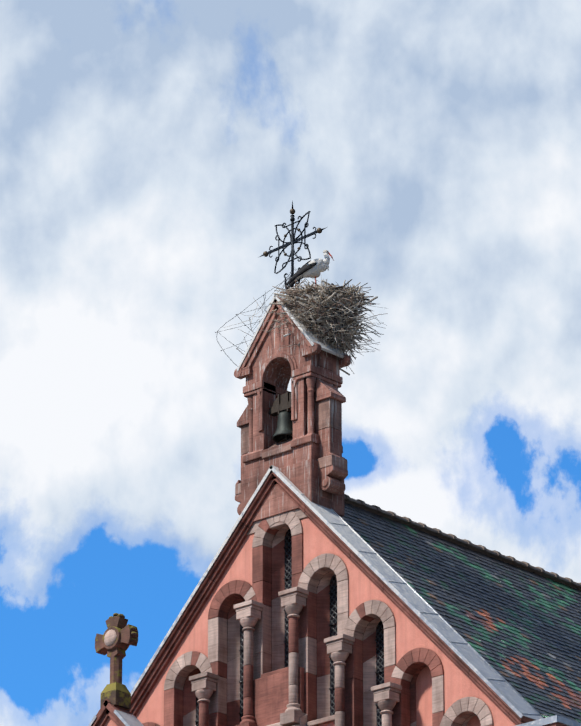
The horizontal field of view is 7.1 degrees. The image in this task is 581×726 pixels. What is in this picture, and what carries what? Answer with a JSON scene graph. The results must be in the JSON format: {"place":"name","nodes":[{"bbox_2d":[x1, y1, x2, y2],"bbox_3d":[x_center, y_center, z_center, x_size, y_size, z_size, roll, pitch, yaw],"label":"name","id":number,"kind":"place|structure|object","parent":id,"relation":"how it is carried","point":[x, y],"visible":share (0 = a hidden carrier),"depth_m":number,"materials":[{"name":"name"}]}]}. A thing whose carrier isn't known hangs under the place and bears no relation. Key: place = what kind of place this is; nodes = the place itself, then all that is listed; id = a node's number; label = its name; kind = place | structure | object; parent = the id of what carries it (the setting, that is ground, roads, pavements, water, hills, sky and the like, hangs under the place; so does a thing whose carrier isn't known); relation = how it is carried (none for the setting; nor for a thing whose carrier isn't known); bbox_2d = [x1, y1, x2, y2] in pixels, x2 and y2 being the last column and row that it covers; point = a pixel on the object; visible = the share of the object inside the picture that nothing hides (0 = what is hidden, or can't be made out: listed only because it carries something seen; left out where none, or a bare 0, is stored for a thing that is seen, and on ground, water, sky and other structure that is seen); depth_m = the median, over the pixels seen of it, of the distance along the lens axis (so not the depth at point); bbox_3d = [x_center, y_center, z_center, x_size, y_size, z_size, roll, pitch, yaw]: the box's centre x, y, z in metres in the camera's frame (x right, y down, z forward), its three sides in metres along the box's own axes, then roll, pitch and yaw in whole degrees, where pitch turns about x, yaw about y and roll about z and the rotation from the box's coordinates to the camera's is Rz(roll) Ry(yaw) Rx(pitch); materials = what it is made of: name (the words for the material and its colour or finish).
{"place":"outdoors","nodes":[
{"label":"outdoors","id":0,"kind":"place"},
{"bbox_2d":[0,0,580,725],"label":"sky","id":1,"kind":"structure","parent":0,"point":[152,152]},
{"bbox_2d":[128,270,580,725],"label":"chapel","id":2,"kind":"structure","parent":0,"point":[318,597],"depth_m":78.23,"materials":[{"name":"stone"}]},
{"bbox_2d":[259,200,326,294],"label":"iron cross","id":3,"kind":"object","parent":2,"relation":"on","point":[293,240],"visible":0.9,"depth_m":80.56,"materials":[{"name":"black metal"}]},
{"bbox_2d":[224,279,387,374],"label":"stork nest","id":4,"kind":"object","parent":2,"relation":"on","point":[329,313],"visible":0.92,"depth_m":79.47,"materials":[{"name":"brown wood"}]},
{"bbox_2d":[286,250,333,288],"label":"stork","id":5,"kind":"object","parent":4,"relation":"on","point":[314,268],"visible":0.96,"depth_m":80.18},
{"label":"ground","id":6,"kind":"structure","parent":0,"visible":0},
{"bbox_2d":[88,613,142,725],"bbox_3d":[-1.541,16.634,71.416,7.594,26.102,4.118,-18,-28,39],"label":"stone cross","id":7,"kind":"structure","parent":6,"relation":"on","point":[116,639],"depth_m":74.44,"materials":[{"name":"stone"}]}
]}

